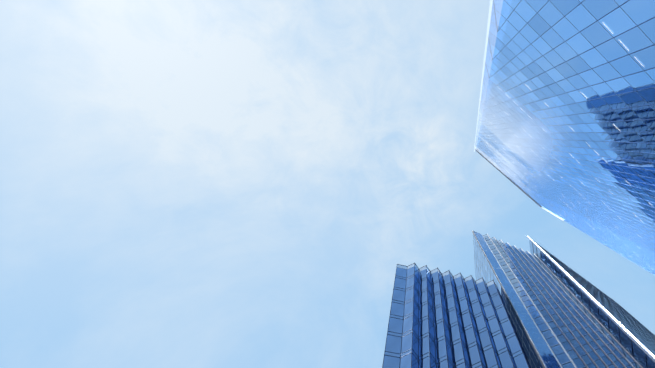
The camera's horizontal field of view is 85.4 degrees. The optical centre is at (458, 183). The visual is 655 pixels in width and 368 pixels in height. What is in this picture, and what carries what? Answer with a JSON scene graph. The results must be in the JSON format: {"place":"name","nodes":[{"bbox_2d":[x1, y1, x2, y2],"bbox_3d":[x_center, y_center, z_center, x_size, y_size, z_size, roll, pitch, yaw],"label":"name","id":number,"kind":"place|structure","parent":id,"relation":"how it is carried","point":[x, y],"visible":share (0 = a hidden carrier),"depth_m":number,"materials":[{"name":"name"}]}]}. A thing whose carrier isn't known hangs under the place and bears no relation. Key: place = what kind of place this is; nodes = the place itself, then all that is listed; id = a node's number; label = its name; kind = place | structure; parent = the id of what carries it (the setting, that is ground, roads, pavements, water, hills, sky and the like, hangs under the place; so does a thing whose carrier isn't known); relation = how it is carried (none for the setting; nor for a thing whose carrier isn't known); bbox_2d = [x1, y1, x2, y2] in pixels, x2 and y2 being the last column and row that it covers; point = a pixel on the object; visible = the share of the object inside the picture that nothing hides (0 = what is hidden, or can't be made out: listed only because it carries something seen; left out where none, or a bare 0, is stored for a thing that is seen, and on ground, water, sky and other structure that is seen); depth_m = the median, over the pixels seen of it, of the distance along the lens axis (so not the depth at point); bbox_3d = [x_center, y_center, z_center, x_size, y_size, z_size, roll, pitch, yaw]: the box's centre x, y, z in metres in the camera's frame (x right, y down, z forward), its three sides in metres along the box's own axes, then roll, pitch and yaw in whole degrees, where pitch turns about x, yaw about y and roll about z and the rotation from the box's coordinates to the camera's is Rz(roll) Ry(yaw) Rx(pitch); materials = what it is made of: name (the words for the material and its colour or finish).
{"place":"outdoors","nodes":[
{"label":"outdoors","id":0,"kind":"place"},
{"bbox_2d":[0,0,654,367],"label":"sky","id":1,"kind":"structure","parent":0,"point":[184,183],"materials":[{"name":"blue"}]},
{"bbox_2d":[382,263,530,367],"bbox_3d":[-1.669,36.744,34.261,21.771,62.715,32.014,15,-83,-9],"label":"skyscraper","id":2,"kind":"structure","parent":0,"point":[438,318],"depth_m":48.15,"materials":[{"name":"blue glass"}]},
{"bbox_2d":[474,0,654,274],"bbox_3d":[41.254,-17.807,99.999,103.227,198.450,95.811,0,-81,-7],"label":"tower","id":3,"kind":"structure","parent":0,"point":[565,129],"depth_m":41.23,"materials":[{"name":"blue glass"}]},
{"label":"ground","id":4,"kind":"structure","parent":0,"visible":0},
{"bbox_2d":[472,230,642,367],"bbox_3d":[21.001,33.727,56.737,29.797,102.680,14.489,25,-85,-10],"label":"tower","id":5,"kind":"structure","parent":4,"relation":"on","point":[556,323],"depth_m":62.09,"materials":[{"name":"blue glass"}]},
{"bbox_2d":[526,236,654,367],"bbox_3d":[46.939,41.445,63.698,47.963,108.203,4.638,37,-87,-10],"label":"skyscraper","id":6,"kind":"structure","parent":4,"relation":"on","point":[632,336],"depth_m":74.31,"materials":[{"name":"glass"}]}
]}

